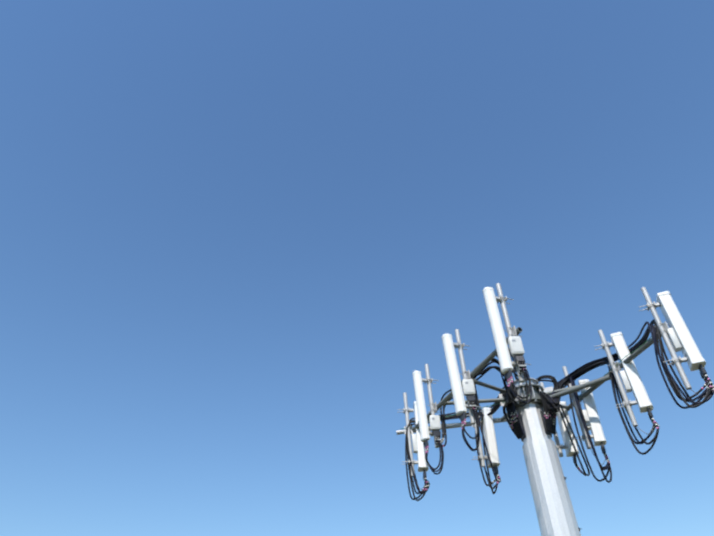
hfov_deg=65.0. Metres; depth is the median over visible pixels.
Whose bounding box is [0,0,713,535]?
sky
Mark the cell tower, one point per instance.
(533, 407)
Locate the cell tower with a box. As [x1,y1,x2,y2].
[396,283,713,535]

